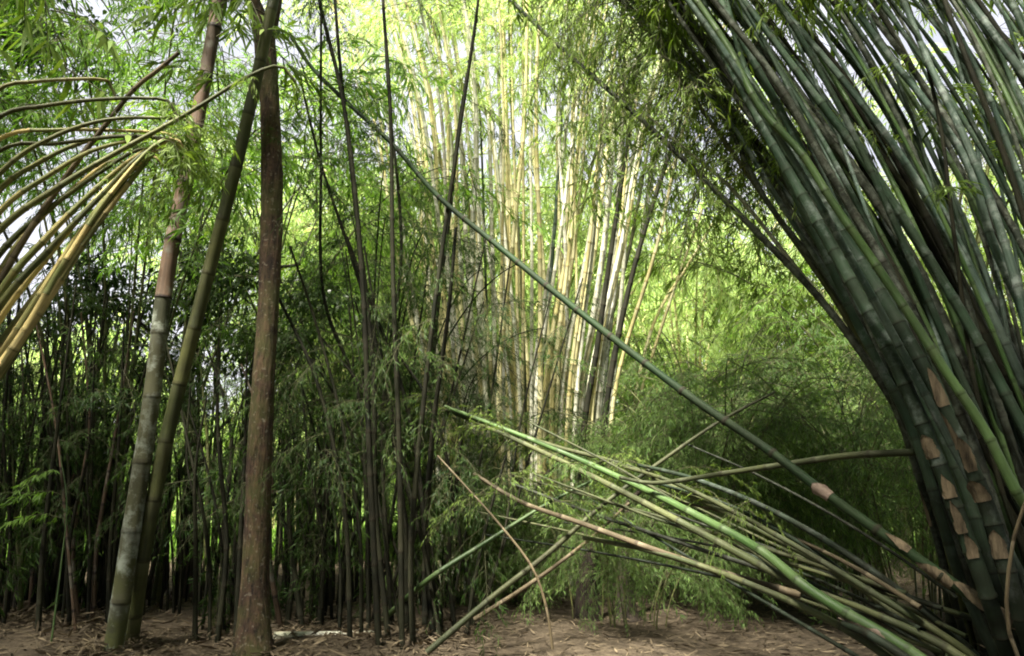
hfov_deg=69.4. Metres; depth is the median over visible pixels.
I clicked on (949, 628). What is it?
bamboo culm
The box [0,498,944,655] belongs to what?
ground
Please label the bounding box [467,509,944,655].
bamboo culm
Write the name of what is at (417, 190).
bamboo culm
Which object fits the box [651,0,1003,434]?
bamboo culm
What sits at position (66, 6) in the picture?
shade tree
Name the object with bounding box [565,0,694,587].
bamboo culm
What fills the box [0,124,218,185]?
bamboo culm
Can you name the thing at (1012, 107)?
bamboo culm
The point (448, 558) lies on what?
bamboo culm
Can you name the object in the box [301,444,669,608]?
bamboo clump
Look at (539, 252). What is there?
bamboo culm
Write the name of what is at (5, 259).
bamboo culm
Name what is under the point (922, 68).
bamboo culm
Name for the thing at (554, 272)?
bamboo culm
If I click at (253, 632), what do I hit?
forked tree
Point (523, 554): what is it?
bamboo culm
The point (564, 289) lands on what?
bamboo culm
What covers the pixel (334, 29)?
bamboo culm
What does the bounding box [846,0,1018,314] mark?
bamboo culm
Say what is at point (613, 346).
bamboo culm
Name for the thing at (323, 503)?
bamboo culm
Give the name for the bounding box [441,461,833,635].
bamboo clump
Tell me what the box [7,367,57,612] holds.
bamboo culm
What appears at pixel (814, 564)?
bamboo culm
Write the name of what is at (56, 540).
bamboo culm
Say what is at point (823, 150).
bamboo culm
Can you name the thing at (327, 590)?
bamboo culm
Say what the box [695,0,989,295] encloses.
bamboo culm
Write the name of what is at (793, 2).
bamboo culm
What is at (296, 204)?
bamboo clump
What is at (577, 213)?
bamboo culm
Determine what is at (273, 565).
bamboo culm
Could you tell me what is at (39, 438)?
bamboo clump
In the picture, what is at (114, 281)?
bamboo clump
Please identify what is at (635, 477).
bamboo culm
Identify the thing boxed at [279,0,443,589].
bamboo culm
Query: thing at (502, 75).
bamboo culm
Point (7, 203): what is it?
bamboo culm
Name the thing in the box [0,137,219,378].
bamboo culm
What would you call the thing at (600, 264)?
bamboo culm
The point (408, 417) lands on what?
bamboo culm
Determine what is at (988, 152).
bamboo culm
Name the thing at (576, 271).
bamboo culm
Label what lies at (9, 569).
bamboo culm
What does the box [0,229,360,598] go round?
clump
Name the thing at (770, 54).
bamboo culm
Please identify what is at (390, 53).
bamboo culm
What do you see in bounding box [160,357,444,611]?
bamboo clump
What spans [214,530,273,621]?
bamboo culm
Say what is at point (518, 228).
bamboo culm
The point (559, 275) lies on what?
bamboo culm
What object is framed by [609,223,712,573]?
bamboo culm
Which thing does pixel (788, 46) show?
bamboo culm
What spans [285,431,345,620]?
bamboo culm
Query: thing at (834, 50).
bamboo culm
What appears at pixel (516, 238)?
bamboo culm
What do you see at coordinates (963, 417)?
bamboo culm
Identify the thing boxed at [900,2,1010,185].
bamboo culm
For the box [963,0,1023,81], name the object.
bamboo culm
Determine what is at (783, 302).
bamboo clump
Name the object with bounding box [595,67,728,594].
bamboo culm
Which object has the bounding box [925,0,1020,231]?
bamboo culm
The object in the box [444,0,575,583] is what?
bamboo culm
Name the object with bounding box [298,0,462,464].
bamboo culm
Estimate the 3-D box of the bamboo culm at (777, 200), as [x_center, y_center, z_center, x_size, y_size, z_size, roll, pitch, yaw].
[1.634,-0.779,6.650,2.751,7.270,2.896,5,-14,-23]
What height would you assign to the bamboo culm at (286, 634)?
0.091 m
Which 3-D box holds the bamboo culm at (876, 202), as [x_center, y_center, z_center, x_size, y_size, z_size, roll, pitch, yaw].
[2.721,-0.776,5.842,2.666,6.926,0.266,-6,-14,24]
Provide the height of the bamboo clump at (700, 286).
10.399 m
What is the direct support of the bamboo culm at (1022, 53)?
on the ground at (542, 630)
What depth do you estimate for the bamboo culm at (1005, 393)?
4.91 m
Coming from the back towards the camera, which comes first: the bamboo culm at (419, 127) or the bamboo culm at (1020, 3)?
the bamboo culm at (419, 127)
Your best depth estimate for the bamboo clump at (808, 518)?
9.01 m
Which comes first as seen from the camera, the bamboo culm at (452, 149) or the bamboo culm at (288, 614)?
the bamboo culm at (288, 614)
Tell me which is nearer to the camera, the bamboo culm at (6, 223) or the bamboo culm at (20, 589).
the bamboo culm at (6, 223)
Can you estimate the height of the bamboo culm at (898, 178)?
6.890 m
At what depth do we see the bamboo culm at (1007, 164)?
4.62 m
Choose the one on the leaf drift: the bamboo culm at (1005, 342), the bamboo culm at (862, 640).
the bamboo culm at (862, 640)
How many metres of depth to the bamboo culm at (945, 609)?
5.94 m
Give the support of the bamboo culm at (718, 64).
on the ground at (542, 630)
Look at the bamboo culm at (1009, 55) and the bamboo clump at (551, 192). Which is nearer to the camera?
the bamboo culm at (1009, 55)
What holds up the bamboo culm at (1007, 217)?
on the ground at (542, 630)
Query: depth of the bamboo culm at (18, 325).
4.98 m
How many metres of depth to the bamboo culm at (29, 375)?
9.09 m
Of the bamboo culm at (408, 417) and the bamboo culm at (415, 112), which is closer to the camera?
the bamboo culm at (408, 417)
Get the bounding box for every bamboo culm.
[0,51,179,283]
[0,64,316,234]
[0,77,139,156]
[0,96,201,138]
[0,100,239,149]
[0,113,228,215]
[0,116,240,197]
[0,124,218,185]
[0,131,218,297]
[0,133,183,258]
[0,133,236,324]
[0,134,211,193]
[0,136,212,347]
[0,137,200,367]
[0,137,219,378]
[0,138,199,356]
[0,140,198,380]
[0,148,205,311]
[0,158,160,272]
[0,282,116,630]
[0,283,73,620]
[0,297,45,626]
[0,299,77,597]
[0,304,79,506]
[0,312,98,622]
[0,312,132,620]
[0,329,95,617]
[0,330,60,542]
[0,348,66,620]
[0,350,34,605]
[0,354,50,612]
[0,361,26,611]
[0,374,78,562]
[0,395,114,590]
[0,455,24,617]
[0,490,26,589]
[1,314,84,615]
[2,413,77,443]
[2,475,23,614]
[5,300,141,608]
[5,314,37,590]
[5,315,110,632]
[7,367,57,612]
[13,409,124,613]
[18,401,104,616]
[23,342,148,594]
[24,336,107,578]
[36,290,125,577]
[36,331,143,607]
[39,358,129,527]
[46,291,191,620]
[51,339,129,625]
[52,274,102,593]
[69,311,163,622]
[76,344,249,639]
[77,381,139,609]
[96,0,317,653]
[96,331,125,522]
[97,314,160,624]
[104,411,233,639]
[107,0,333,643]
[115,356,165,569]
[126,274,192,596]
[131,288,176,442]
[151,395,299,641]
[152,423,248,628]
[161,337,255,502]
[163,369,229,625]
[164,359,237,564]
[174,291,405,638]
[180,383,247,629]
[187,378,240,616]
[187,448,238,546]
[196,313,280,642]
[198,330,239,597]
[198,496,299,629]
[208,383,428,630]
[212,433,296,630]
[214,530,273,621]
[219,447,322,610]
[225,245,417,633]
[231,351,282,638]
[231,374,327,628]
[231,501,280,619]
[237,364,307,626]
[248,421,319,629]
[259,0,449,646]
[264,0,447,544]
[269,457,341,624]
[269,471,353,621]
[270,466,332,618]
[271,0,390,638]
[271,336,443,634]
[272,431,355,552]
[273,437,324,604]
[273,628,446,638]
[275,358,337,620]
[275,432,355,617]
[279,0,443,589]
[279,0,451,480]
[279,246,441,637]
[279,416,395,624]
[281,82,426,633]
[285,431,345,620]
[287,397,414,613]
[289,35,1016,632]
[291,0,480,649]
[293,0,442,625]
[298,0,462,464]
[298,0,488,580]
[298,2,445,468]
[299,0,435,629]
[300,346,415,621]
[304,0,467,457]
[305,0,437,438]
[309,236,470,631]
[318,5,501,592]
[322,0,480,577]
[330,0,439,577]
[330,346,493,625]
[333,251,443,626]
[335,425,539,619]
[336,446,431,620]
[338,290,474,580]
[342,0,473,590]
[349,0,482,473]
[349,1,453,580]
[353,0,513,486]
[358,0,488,399]
[358,227,483,638]
[361,0,481,433]
[361,0,533,577]
[361,301,519,620]
[364,393,926,655]
[368,239,541,616]
[371,265,528,623]
[381,475,601,625]
[385,18,518,596]
[388,437,535,627]
[389,0,431,280]
[400,8,499,578]
[402,0,475,586]
[403,0,497,411]
[404,0,509,583]
[408,0,461,361]
[408,0,533,643]
[414,455,518,655]
[417,0,990,632]
[418,0,511,487]
[420,1,465,366]
[421,469,801,598]
[425,391,775,654]
[437,455,553,648]
[439,405,817,601]
[440,1,521,493]
[444,0,507,560]
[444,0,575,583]
[445,0,573,584]
[447,2,517,472]
[449,260,560,619]
[451,0,507,590]
[451,297,606,628]
[460,0,557,584]
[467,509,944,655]
[468,0,546,471]
[468,278,605,614]
[473,502,629,621]
[474,0,576,473]
[474,412,949,655]
[479,5,515,462]
[480,0,886,362]
[481,4,564,581]
[482,533,926,631]
[484,0,974,633]
[485,0,531,583]
[493,1,612,579]
[494,0,592,586]
[496,0,561,569]
[498,11,561,578]
[501,0,618,403]
[508,0,988,655]
[510,4,602,464]
[510,482,887,615]
[512,0,1023,592]
[513,8,614,582]
[514,2,831,331]
[514,475,907,594]
[523,0,939,530]
[523,0,975,637]
[527,0,652,585]
[529,0,586,375]
[529,0,977,651]
[529,1,590,419]
[529,44,698,592]
[529,422,893,655]
[533,21,630,402]
[534,0,891,408]
[534,454,980,655]
[534,473,969,615]
[542,13,667,582]
[544,4,663,494]
[546,0,616,577]
[546,0,977,648]
[547,1,607,433]
[548,2,659,586]
[553,2,677,491]
[555,0,595,499]
[555,0,657,581]
[556,14,687,586]
[557,0,860,313]
[561,0,707,587]
[564,522,943,610]
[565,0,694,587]
[570,0,941,538]
[573,19,765,490]
[575,12,705,539]
[576,491,859,655]
[580,2,642,421]
[583,536,892,655]
[585,0,710,395]
[586,3,683,489]
[587,0,1023,254]
[590,7,658,493]
[591,0,978,507]
[594,8,712,407]
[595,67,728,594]
[596,33,645,487]
[596,447,976,655]
[601,18,696,422]
[601,501,937,655]
[603,25,725,590]
[604,0,1018,483]
[606,0,694,451]
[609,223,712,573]
[616,209,702,470]
[617,470,967,637]
[619,448,915,484]
[621,0,1023,564]
[625,43,689,315]
[628,0,1002,587]
[629,96,858,341]
[636,0,989,427]
[646,0,1018,101]
[647,0,1023,65]
[650,0,937,228]
[650,10,1023,455]
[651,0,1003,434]
[654,0,957,628]
[660,484,936,655]
[665,0,982,518]
[666,510,972,621]
[671,0,998,574]
[674,0,730,76]
[676,500,922,609]
[684,0,1023,589]
[688,444,957,599]
[692,0,1023,653]
[693,0,1023,507]
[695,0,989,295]
[702,0,1014,655]
[707,541,923,630]
[708,0,1023,526]
[709,0,1023,521]
[710,0,1020,646]
[712,14,924,353]
[717,0,1023,393]
[718,0,1023,655]
[724,0,998,655]
[724,7,1021,450]
[727,0,1023,174]
[728,52,800,147]
[729,1,981,655]
[730,6,1023,563]
[735,0,1023,567]
[736,0,1023,460]
[737,0,996,566]
[739,14,1023,465]
[741,0,1023,200]
[742,0,1023,438]
[742,49,969,643]
[750,1,1017,444]
[750,2,1006,76]
[753,1,877,193]
[758,0,997,148]
[766,0,1023,150]
[768,0,1023,47]
[768,0,1023,395]
[769,0,1023,392]
[772,2,1023,88]
[774,69,1023,529]
[782,16,909,327]
[785,1,1023,412]
[790,0,951,322]
[792,0,1001,319]
[796,0,1023,369]
[809,46,952,372]
[813,7,1023,356]
[814,3,989,298]
[820,0,1023,414]
[820,590,966,655]
[821,3,981,374]
[827,0,1022,283]
[829,0,1023,491]
[831,0,1023,228]
[831,124,939,291]
[833,82,947,267]
[834,0,1023,82]
[840,83,958,295]
[841,620,910,655]
[844,0,983,231]
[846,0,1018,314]
[848,19,949,215]
[856,4,986,291]
[860,10,1002,253]
[861,188,999,445]
[863,1,1017,164]
[863,112,977,304]
[864,1,1023,267]
[866,201,957,379]
[868,0,1004,242]
[875,0,1018,219]
[882,0,1021,327]
[887,0,1022,391]
[887,1,1023,368]
[897,0,1023,178]
[900,0,1023,336]
[900,1,1023,59]
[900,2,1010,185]
[907,0,1023,556]
[909,0,1023,52]
[912,0,1023,149]
[915,0,1023,149]
[921,0,1002,140]
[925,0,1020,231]
[942,0,1023,227]
[944,15,1022,138]
[949,0,1023,139]
[955,0,1023,124]
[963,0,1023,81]
[974,0,1021,107]
[974,0,1023,88]
[992,0,1023,51]
[1002,0,1010,11]
[1006,0,1023,37]
[1016,0,1023,11]
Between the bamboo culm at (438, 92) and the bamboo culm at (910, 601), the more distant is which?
the bamboo culm at (438, 92)
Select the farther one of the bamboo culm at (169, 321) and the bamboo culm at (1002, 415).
the bamboo culm at (169, 321)
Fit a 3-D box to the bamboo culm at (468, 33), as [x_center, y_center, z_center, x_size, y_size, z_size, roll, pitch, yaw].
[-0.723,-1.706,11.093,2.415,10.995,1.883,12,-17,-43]
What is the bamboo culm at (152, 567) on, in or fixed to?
on the ground at (542, 630)
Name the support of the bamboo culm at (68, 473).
on the ground at (542, 630)
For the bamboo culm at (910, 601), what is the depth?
5.30 m
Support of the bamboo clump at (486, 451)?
on the ground at (542, 630)
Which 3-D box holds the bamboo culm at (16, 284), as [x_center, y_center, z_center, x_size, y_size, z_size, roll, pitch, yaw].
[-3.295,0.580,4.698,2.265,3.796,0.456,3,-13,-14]
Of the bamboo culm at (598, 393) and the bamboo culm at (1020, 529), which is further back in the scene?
the bamboo culm at (598, 393)
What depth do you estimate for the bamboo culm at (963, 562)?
5.05 m
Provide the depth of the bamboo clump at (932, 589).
8.33 m
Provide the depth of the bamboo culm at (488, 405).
8.03 m
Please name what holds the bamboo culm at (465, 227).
on the ground at (542, 630)
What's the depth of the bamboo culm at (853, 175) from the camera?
5.82 m
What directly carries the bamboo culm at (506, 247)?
on the ground at (542, 630)
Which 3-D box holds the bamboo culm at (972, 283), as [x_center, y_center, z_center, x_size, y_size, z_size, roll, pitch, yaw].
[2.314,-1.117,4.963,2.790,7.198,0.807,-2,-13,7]
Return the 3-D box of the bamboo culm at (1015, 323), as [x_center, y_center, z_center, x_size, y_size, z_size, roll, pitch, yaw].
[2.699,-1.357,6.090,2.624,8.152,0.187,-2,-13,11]
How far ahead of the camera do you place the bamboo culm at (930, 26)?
7.85 m
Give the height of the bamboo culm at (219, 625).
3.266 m
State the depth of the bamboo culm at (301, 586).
8.10 m
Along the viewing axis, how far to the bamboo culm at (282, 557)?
8.24 m
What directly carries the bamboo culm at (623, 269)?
on the ground at (542, 630)
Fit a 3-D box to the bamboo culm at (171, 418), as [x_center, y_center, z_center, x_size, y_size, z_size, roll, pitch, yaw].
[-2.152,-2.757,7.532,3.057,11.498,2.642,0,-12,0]
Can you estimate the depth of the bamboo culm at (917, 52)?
5.67 m
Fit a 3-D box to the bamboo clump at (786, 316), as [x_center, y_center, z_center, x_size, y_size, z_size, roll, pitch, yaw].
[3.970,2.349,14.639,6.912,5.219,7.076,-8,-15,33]
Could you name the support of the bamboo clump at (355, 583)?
on the ground at (542, 630)
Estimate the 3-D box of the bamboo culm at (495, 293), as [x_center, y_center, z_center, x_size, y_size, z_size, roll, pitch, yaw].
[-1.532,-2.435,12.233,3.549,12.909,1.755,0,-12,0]
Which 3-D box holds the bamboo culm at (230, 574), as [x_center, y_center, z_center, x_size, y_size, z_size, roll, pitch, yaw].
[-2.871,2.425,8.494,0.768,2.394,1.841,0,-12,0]
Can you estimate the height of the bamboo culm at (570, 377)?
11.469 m
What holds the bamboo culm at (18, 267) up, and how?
on the ground at (542, 630)
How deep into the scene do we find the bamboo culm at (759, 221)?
6.77 m
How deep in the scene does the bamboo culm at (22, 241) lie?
5.35 m
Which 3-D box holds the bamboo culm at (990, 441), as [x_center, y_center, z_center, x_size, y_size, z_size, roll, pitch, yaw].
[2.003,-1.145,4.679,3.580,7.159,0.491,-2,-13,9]
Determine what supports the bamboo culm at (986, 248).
on the ground at (542, 630)
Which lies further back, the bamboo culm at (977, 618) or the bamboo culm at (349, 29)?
the bamboo culm at (349, 29)
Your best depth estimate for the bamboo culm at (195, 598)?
7.40 m
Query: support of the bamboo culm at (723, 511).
on the leaf drift
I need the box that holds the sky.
[0,0,1023,464]
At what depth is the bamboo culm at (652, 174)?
7.64 m
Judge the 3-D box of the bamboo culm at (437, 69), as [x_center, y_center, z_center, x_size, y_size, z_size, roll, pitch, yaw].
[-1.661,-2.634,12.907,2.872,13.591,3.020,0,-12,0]
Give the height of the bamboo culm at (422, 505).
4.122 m
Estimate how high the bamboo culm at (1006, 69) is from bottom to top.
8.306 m
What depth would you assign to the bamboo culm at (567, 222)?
13.37 m
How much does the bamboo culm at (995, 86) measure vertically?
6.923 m
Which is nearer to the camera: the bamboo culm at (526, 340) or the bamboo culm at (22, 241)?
the bamboo culm at (22, 241)
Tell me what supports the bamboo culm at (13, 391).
on the ground at (542, 630)
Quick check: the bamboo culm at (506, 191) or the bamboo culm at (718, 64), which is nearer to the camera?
the bamboo culm at (718, 64)
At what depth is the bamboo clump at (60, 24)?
9.39 m
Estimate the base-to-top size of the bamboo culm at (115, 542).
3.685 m
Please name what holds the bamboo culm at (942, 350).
on the ground at (542, 630)
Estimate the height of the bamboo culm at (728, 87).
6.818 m
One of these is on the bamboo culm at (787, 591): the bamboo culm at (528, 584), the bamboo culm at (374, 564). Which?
the bamboo culm at (528, 584)
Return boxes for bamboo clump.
[0,0,235,213]
[0,0,264,143]
[0,0,448,606]
[0,0,563,589]
[0,219,279,568]
[0,302,191,610]
[0,310,242,608]
[0,317,85,512]
[1,393,168,526]
[14,348,350,618]
[55,79,537,563]
[96,58,594,535]
[98,376,284,527]
[112,113,620,558]
[121,0,771,503]
[141,152,588,603]
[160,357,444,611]
[209,397,321,528]
[233,0,806,456]
[292,214,535,521]
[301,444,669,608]
[317,323,591,606]
[411,462,731,606]
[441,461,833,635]
[466,352,902,602]
[495,98,911,462]
[495,178,808,492]
[499,366,914,623]
[525,388,820,591]
[543,265,873,559]
[556,201,1022,542]
[570,44,1023,579]
[576,355,938,626]
[580,318,924,596]
[589,321,840,586]
[674,43,1023,565]
[692,339,1023,619]
[698,310,947,589]
[707,280,934,489]
[710,169,1023,555]
[799,268,1023,400]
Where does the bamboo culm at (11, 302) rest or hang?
on the ground at (542, 630)
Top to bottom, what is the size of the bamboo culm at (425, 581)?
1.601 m
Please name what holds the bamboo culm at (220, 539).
on the ground at (542, 630)
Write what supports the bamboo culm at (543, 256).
on the ground at (542, 630)
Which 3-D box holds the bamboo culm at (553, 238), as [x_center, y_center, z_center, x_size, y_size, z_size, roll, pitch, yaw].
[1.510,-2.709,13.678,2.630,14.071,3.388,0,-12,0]
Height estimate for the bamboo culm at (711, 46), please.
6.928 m
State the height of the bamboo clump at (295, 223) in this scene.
10.399 m
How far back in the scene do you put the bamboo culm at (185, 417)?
8.86 m
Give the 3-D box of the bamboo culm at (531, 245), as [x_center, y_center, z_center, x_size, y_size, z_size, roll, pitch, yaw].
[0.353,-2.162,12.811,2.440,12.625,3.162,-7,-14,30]
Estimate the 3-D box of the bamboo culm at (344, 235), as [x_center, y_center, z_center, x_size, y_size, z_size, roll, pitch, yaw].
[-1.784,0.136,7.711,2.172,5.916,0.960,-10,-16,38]
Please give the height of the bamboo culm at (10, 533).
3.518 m
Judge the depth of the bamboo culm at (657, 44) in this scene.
6.76 m
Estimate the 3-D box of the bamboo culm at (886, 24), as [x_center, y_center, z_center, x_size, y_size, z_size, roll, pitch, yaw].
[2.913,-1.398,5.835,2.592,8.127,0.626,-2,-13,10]
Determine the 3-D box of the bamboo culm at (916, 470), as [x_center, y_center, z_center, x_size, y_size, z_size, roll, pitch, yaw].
[1.463,-1.655,6.470,3.734,8.910,1.017,-5,-13,21]
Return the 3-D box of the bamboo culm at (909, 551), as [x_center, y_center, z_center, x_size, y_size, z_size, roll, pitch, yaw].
[0.653,-0.766,6.391,8.088,6.890,0.570,-8,-15,31]
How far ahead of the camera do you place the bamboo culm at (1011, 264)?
4.80 m
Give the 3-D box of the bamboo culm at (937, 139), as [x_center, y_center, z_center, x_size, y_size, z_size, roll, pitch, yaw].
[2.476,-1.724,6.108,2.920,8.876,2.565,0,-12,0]
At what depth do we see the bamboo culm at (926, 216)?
5.64 m
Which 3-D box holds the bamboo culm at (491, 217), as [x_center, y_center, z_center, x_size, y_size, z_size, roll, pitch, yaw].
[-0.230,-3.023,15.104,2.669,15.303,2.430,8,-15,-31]
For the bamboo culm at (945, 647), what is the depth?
4.66 m
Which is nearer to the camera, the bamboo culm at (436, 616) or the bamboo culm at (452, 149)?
the bamboo culm at (436, 616)
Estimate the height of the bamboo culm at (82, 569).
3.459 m
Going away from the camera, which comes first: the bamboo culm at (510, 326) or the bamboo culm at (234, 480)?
the bamboo culm at (234, 480)
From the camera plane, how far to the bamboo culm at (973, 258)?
5.89 m
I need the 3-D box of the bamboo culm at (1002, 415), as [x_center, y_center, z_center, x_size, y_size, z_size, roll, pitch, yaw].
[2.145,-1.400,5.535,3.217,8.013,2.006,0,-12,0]
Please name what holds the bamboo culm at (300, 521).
on the ground at (542, 630)
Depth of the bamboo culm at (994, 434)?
5.65 m
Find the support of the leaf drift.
on the ground at (542, 630)
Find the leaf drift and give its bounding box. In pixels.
[0,600,984,655]
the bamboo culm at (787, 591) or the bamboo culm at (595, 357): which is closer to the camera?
the bamboo culm at (787, 591)
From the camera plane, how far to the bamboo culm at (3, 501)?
7.50 m
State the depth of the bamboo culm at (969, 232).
6.16 m
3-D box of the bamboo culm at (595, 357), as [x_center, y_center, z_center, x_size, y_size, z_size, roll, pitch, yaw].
[1.596,-0.574,10.717,2.753,8.566,1.300,0,-12,0]
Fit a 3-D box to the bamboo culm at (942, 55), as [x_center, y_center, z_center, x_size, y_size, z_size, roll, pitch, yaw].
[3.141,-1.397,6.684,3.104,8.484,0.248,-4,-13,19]
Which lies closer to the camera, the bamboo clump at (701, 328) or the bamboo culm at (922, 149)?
the bamboo culm at (922, 149)
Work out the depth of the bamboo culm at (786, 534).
5.95 m
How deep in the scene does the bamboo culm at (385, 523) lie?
7.94 m
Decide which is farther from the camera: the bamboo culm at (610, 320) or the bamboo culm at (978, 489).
the bamboo culm at (610, 320)
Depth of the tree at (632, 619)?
8.28 m
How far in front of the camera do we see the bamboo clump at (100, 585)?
9.15 m
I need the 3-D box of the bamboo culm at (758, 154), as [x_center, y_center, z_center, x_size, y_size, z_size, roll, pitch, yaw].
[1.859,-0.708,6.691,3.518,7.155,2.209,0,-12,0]
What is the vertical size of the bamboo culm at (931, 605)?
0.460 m
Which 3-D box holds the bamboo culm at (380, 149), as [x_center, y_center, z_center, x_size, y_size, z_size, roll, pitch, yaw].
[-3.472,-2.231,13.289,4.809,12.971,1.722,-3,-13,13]
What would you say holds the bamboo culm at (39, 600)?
on the ground at (542, 630)
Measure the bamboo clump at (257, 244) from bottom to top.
9.443 m
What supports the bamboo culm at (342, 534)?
on the ground at (542, 630)
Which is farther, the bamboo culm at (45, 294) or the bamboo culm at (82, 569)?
the bamboo culm at (82, 569)
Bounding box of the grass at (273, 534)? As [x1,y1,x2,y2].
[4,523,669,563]
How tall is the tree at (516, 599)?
2.186 m
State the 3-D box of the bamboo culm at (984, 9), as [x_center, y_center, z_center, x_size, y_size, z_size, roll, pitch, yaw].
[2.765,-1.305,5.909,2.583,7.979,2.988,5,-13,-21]
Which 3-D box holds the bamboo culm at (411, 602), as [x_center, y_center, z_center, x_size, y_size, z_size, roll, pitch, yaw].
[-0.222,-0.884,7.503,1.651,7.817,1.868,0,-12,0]
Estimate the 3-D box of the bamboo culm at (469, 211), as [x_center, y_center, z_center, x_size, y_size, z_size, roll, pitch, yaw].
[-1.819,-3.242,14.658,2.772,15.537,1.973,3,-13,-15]
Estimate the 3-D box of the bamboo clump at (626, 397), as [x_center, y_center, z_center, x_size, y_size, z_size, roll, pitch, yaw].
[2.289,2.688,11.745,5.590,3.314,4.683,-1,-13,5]
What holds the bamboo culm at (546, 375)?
on the ground at (542, 630)
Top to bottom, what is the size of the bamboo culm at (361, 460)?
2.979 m
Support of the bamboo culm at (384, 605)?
on the ground at (542, 630)
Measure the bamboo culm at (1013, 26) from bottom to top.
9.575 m
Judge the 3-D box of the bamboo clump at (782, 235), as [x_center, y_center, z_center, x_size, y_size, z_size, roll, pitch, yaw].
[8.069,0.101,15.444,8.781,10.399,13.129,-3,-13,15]
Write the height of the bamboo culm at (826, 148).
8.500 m
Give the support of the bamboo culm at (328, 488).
on the ground at (542, 630)
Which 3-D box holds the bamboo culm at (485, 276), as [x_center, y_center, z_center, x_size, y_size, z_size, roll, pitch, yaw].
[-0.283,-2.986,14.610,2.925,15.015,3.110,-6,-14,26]
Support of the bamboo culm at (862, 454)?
attached to the bamboo clump
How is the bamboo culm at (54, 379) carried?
on the ground at (542, 630)
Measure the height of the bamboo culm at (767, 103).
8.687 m
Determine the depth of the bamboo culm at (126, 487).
8.56 m
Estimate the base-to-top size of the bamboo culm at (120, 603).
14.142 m
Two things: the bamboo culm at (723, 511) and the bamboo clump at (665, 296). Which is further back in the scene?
the bamboo clump at (665, 296)
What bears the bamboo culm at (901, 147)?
on the ground at (542, 630)
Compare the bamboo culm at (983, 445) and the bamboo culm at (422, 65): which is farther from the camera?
the bamboo culm at (422, 65)
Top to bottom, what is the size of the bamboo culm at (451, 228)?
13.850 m
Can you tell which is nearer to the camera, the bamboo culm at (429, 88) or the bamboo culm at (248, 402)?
the bamboo culm at (248, 402)
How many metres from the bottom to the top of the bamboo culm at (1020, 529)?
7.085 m
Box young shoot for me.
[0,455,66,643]
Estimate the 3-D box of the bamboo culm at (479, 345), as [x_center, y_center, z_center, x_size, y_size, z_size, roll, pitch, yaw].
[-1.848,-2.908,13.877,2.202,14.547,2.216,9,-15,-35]
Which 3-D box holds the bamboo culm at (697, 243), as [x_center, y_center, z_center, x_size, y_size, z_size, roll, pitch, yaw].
[1.945,-0.581,7.319,3.845,7.175,2.306,0,-12,0]
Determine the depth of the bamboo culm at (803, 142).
6.40 m
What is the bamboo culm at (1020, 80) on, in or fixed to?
on the ground at (542, 630)
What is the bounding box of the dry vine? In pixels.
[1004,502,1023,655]
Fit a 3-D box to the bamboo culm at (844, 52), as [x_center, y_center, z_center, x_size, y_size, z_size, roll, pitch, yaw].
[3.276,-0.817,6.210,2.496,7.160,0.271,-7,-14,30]
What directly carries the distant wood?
on the ground at (542, 630)
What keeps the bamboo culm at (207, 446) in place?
on the ground at (542, 630)
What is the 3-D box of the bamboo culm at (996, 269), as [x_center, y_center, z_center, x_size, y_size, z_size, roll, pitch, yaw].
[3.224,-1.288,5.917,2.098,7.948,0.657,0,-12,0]
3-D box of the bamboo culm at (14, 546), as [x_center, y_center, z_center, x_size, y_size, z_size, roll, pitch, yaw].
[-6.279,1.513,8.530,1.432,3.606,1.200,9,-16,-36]
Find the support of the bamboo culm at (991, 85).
on the ground at (542, 630)
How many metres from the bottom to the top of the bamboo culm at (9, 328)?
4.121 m
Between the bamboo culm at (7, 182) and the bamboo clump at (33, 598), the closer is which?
the bamboo culm at (7, 182)
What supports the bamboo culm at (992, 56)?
on the ground at (542, 630)
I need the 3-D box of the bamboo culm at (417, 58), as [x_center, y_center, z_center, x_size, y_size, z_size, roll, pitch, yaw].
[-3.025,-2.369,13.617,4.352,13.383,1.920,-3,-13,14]
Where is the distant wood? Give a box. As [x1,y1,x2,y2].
[5,177,1023,524]
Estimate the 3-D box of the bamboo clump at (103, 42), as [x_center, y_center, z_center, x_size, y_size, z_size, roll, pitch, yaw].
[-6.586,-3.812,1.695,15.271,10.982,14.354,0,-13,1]
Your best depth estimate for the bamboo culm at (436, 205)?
11.72 m
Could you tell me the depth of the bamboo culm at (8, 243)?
5.34 m
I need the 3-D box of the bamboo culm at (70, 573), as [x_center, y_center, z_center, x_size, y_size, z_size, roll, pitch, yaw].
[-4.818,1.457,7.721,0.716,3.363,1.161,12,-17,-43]
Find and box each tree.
[0,0,185,102]
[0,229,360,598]
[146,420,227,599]
[230,0,282,655]
[502,442,579,602]
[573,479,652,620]
[616,473,695,622]
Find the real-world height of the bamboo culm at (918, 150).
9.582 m
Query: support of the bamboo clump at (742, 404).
on the ground at (542, 630)
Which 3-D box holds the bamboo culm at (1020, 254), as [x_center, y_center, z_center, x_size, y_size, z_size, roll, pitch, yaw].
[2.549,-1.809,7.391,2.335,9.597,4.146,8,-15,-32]
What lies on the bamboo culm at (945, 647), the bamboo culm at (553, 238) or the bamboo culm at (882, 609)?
the bamboo culm at (882, 609)
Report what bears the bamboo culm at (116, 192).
on the ground at (542, 630)

